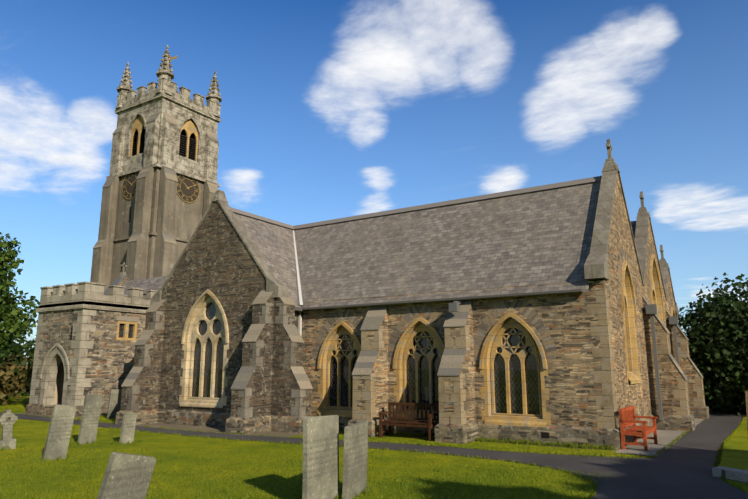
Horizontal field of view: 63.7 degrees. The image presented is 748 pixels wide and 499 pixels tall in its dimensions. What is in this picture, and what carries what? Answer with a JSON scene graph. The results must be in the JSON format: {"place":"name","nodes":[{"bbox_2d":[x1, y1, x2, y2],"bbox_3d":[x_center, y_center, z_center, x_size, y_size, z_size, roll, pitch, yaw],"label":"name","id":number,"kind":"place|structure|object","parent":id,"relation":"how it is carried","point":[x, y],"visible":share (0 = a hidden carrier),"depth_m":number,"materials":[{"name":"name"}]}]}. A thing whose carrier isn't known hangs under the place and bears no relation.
{"place":"outdoors","nodes":[
{"label":"outdoors","id":0,"kind":"place"},
{"bbox_2d":[54,361,63,404],"bbox_3d":[-11.964,5.613,26.597,2.400,3.000,3.550,-7,-13,32],"label":"doorway","id":1,"kind":"structure","parent":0,"point":[59,387],"depth_m":26.14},
{"bbox_2d":[29,301,147,404],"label":"church porch walls","id":2,"kind":"structure","parent":0,"point":[112,357],"depth_m":25.15,"materials":[{"name":"brown stone"}]},
{"bbox_2d":[29,281,156,405],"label":"porch stone dressings","id":3,"kind":"structure","parent":2,"relation":"attached to","point":[56,354],"depth_m":25.09,"materials":[{"name":"grey stone"}]},
{"bbox_2d":[70,128,549,437],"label":"dark openings","id":4,"kind":"object","parent":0,"point":[543,434],"visible":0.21,"depth_m":38.53,"materials":[{"name":"black"}]},
{"bbox_2d":[118,277,614,427],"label":"church walls","id":5,"kind":"structure","parent":0,"point":[573,366],"depth_m":15.77,"materials":[{"name":"stone"}]},
{"bbox_2d":[121,181,635,309],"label":"church roof slates","id":6,"kind":"object","parent":5,"relation":"on","point":[541,237],"visible":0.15,"depth_m":18.77,"materials":[{"name":"grey stone"}]},
{"bbox_2d":[293,229,302,336],"bbox_3d":[-2.874,1.083,22.158,4.356,4.874,0.120,-41,-42,73],"label":"roof valley flashing","id":7,"kind":"object","parent":6,"relation":"on","point":[300,312],"visible":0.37,"depth_m":20.58,"materials":[{"name":"silver metal"}]},
{"bbox_2d":[230,176,635,229],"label":"church ridge tiles","id":8,"kind":"object","parent":6,"relation":"on","point":[535,188],"visible":0.19,"depth_m":21.30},
{"bbox_2d":[117,243,672,363],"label":"church voussoirs","id":9,"kind":"object","parent":5,"relation":"in","point":[439,323],"visible":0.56,"depth_m":17.22,"materials":[{"name":"beige stone"}]},
{"bbox_2d":[116,115,674,426],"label":"window surrounds","id":10,"kind":"object","parent":5,"relation":"in","point":[493,343],"visible":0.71,"depth_m":17.57,"materials":[{"name":"beige stone"}]},
{"bbox_2d":[119,303,542,415],"bbox_3d":[0.740,2.736,21.123,23.774,5.211,10.377,0,-11,1],"label":"window glass","id":11,"kind":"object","parent":10,"relation":"in","point":[532,391],"depth_m":17.55,"materials":[{"name":"black glass"}]},
{"bbox_2d":[295,289,581,310],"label":"church gutters","id":12,"kind":"object","parent":5,"relation":"attached to","point":[458,298],"visible":0.82,"depth_m":16.98,"materials":[{"name":"black metal"}]},
{"bbox_2d":[352,289,704,428],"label":"church quoins","id":13,"kind":"object","parent":5,"relation":"attached to","point":[606,397],"visible":0.85,"depth_m":15.70,"materials":[{"name":"grey stone"}]},
{"bbox_2d":[0,377,747,498],"bbox_3d":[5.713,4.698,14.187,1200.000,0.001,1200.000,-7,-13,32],"label":"ground grass","id":14,"kind":"structure","parent":0,"point":[31,434],"depth_m":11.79,"materials":[{"name":"green plant"}]},
{"bbox_2d":[0,409,17,449],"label":"gravestone cross","id":15,"kind":"object","parent":14,"relation":"on","point":[8,418],"visible":0.94,"depth_m":14.20,"materials":[{"name":"stone"}]},
{"bbox_2d":[0,316,35,396],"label":"hedge foliage","id":16,"kind":"object","parent":14,"relation":"on","point":[25,346],"depth_m":40.51,"materials":[{"name":"green plant"}]},
{"bbox_2d":[0,232,39,368],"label":"tree","id":17,"kind":"object","parent":14,"relation":"on","point":[9,307],"visible":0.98,"depth_m":38.91,"materials":[{"name":"green plant"}]},
{"bbox_2d":[8,336,35,383],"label":"hedge foliage","id":18,"kind":"object","parent":14,"relation":"on","point":[24,340],"depth_m":72.00,"materials":[{"name":"green plant"}]},
{"bbox_2d":[42,404,75,460],"bbox_3d":[-6.638,3.975,12.667,0.170,1.401,0.652,-8,-14,37],"label":"gravestone","id":19,"kind":"object","parent":14,"relation":"on","point":[59,431],"visible":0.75,"depth_m":12.68,"materials":[{"name":"stone"}]},
{"bbox_2d":[78,395,101,443],"bbox_3d":[-7.237,4.439,15.318,0.126,1.472,0.524,-7,-13,30],"label":"gravestone","id":20,"kind":"object","parent":14,"relation":"on","point":[90,418],"visible":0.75,"depth_m":15.30,"materials":[{"name":"stone"}]},
{"bbox_2d":[107,389,121,417],"bbox_3d":[-9.899,6.050,23.176,0.259,1.328,0.620,-10,-15,42],"label":"gravestone","id":21,"kind":"object","parent":14,"relation":"on","point":[114,406],"visible":0.45,"depth_m":23.08,"materials":[{"name":"stone"}]},
{"bbox_2d":[97,452,155,498],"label":"gravestone","id":22,"kind":"object","parent":14,"relation":"on","point":[127,476],"visible":1,"depth_m":6.08,"materials":[{"name":"stone"}]},
{"bbox_2d":[120,412,136,443],"bbox_3d":[-6.259,4.663,15.311,0.110,1.042,0.472,-6,-13,27],"label":"gravestone","id":23,"kind":"object","parent":14,"relation":"on","point":[128,427],"visible":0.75,"depth_m":15.31,"materials":[{"name":"stone"}]},
{"bbox_2d":[90,166,214,291],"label":"tower wall","id":24,"kind":"structure","parent":14,"relation":"on","point":[159,207],"depth_m":36.26,"materials":[{"name":"grey stone"}]},
{"bbox_2d":[122,172,199,202],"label":"tower clock faces","id":25,"kind":"object","parent":24,"relation":"attached to","point":[184,190],"visible":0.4,"depth_m":37.58,"materials":[{"name":"black metal"}]},
{"bbox_2d":[106,45,221,186],"bbox_3d":[-13.690,-8.359,40.084,5.100,8.270,5.100,-7,-13,32],"label":"tower belfry","id":26,"kind":"object","parent":24,"relation":"on","point":[161,142],"visible":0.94,"depth_m":38.25,"materials":[{"name":"grey stone"}]},
{"bbox_2d":[122,55,199,202],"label":"clock markings","id":27,"kind":"object","parent":26,"relation":"attached to","point":[174,57],"visible":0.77,"depth_m":37.65,"materials":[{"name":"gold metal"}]},
{"bbox_2d":[132,134,195,160],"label":"belfry louvers","id":28,"kind":"object","parent":26,"relation":"in","point":[179,145],"visible":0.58,"depth_m":38.43,"materials":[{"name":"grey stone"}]},
{"bbox_2d":[120,201,311,416],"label":"church transept walls","id":29,"kind":"structure","parent":14,"relation":"on","point":[218,261],"depth_m":20.40,"materials":[{"name":"stone"}]},
{"bbox_2d":[179,289,228,407],"bbox_3d":[-5.673,3.301,20.442,2.280,3.959,0.290,-7,-13,32],"label":"window tracery","id":30,"kind":"object","parent":29,"relation":"in","point":[191,335],"visible":1,"depth_m":20.59,"materials":[{"name":"beige stone"}]},
{"bbox_2d":[126,302,305,417],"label":"buttress quoins","id":31,"kind":"object","parent":29,"relation":"attached to","point":[297,410],"visible":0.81,"depth_m":18.40,"materials":[{"name":"beige stone"}]},
{"bbox_2d":[234,212,300,306],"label":"church transept roof slates","id":32,"kind":"object","parent":29,"relation":"on","point":[273,243],"visible":0.07,"depth_m":21.83,"materials":[{"name":"grey stone"}]},
{"bbox_2d":[17,413,614,450],"bbox_3d":[-4.879,5.763,19.613,23.658,0.001,4.140,-8,-14,37],"label":"dirt strip","id":33,"kind":"object","parent":14,"relation":"on","point":[209,429],"visible":0.31,"depth_m":18.67,"materials":[{"name":"brown soil"}]},
{"bbox_2d":[302,415,338,498],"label":"gravestone","id":34,"kind":"object","parent":14,"relation":"on","point":[321,457],"visible":1,"depth_m":8.52,"materials":[{"name":"stone"}]},
{"bbox_2d":[342,421,367,498],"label":"gravestone","id":35,"kind":"object","parent":14,"relation":"on","point":[355,458],"visible":1,"depth_m":8.95,"materials":[{"name":"stone"}]},
{"bbox_2d":[26,404,708,449],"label":"wall plinth","id":36,"kind":"structure","parent":14,"relation":"on","point":[459,433],"depth_m":17.42,"materials":[{"name":"stone"}]},
{"bbox_2d":[93,112,702,389],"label":"buttress weatherings","id":37,"kind":"object","parent":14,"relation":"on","point":[451,362],"visible":0.67,"depth_m":18.32,"materials":[{"name":"grey stone"}]},
{"bbox_2d":[449,301,461,311],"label":"buttress floodlight","id":38,"kind":"structure","parent":37,"relation":"attached to","point":[454,306],"depth_m":16.40,"materials":[{"name":"grey metal"}]},
{"bbox_2d":[378,402,438,440],"bbox_3d":[0.953,4.674,16.446,1.600,0.920,0.590,-7,-13,32],"label":"dark bench","id":39,"kind":"object","parent":14,"relation":"on","point":[429,424],"visible":1,"depth_m":16.56,"materials":[{"name":"brown wood"}]},
{"bbox_2d":[712,466,747,482],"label":"kerb stones","id":40,"kind":"object","parent":14,"relation":"on","point":[738,475],"visible":0.89,"depth_m":10.27,"materials":[{"name":"stone"}]},
{"bbox_2d":[720,414,747,469],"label":"raised lawn","id":41,"kind":"structure","parent":14,"relation":"on","point":[735,451],"depth_m":13.49,"materials":[{"name":"green plant"}]},
{"bbox_2d":[745,391,747,430],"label":"gravestone","id":42,"kind":"object","parent":14,"relation":"on","point":[746,393],"visible":1,"depth_m":13.23,"materials":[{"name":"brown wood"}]},
{"bbox_2d":[0,408,747,498],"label":"asphalt path","id":43,"kind":"structure","parent":0,"point":[666,477],"depth_m":12.12,"materials":[{"name":"grey asphalt"}]},
{"bbox_2d":[0,355,32,405],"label":"bush","id":44,"kind":"object","parent":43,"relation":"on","point":[7,374],"visible":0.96,"depth_m":30.72,"materials":[{"name":"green plant"}]},
{"bbox_2d":[0,342,34,400],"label":"hedge foliage","id":45,"kind":"object","parent":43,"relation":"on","point":[3,354],"visible":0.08,"depth_m":33.64,"materials":[{"name":"green plant"}]},
{"bbox_2d":[0,0,747,363],"label":"sky","id":46,"kind":"structure","parent":0,"point":[330,109],"materials":[{"name":"blue"}]},
{"bbox_2d":[104,237,679,419],"bbox_3d":[-2.480,2.764,24.600,27.461,7.220,9.040,-4,-12,21],"label":"church leadwork","id":47,"kind":"object","parent":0,"point":[651,310],"visible":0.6,"depth_m":19.05,"materials":[{"name":"grey metal"}]},
{"bbox_2d":[118,139,678,318],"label":"church coping kneelers","id":48,"kind":"object","parent":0,"point":[596,267],"visible":0.75,"depth_m":19.20,"materials":[{"name":"grey stone"}]},
{"bbox_2d":[604,172,704,426],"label":"church walls","id":49,"kind":"structure","parent":0,"point":[641,398],"depth_m":18.52,"materials":[{"name":"beige stone"}]},
{"bbox_2d":[614,409,714,455],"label":"path paving","id":50,"kind":"structure","parent":0,"point":[665,437],"depth_m":15.35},
{"bbox_2d":[619,406,657,450],"bbox_3d":[6.460,4.319,14.644,0.590,0.920,1.550,-7,-13,32],"label":"red bench","id":51,"kind":"object","parent":50,"relation":"on","point":[627,416],"visible":0.98,"depth_m":14.35,"materials":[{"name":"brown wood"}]},
{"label":"evergreen tree trunk","id":52,"kind":"object","parent":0,"visible":0},
{"bbox_2d":[678,272,747,414],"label":"leaves","id":53,"kind":"object","parent":52,"relation":"attached to","point":[717,335],"visible":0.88,"depth_m":24.74,"materials":[{"name":"green plant"}]}
]}

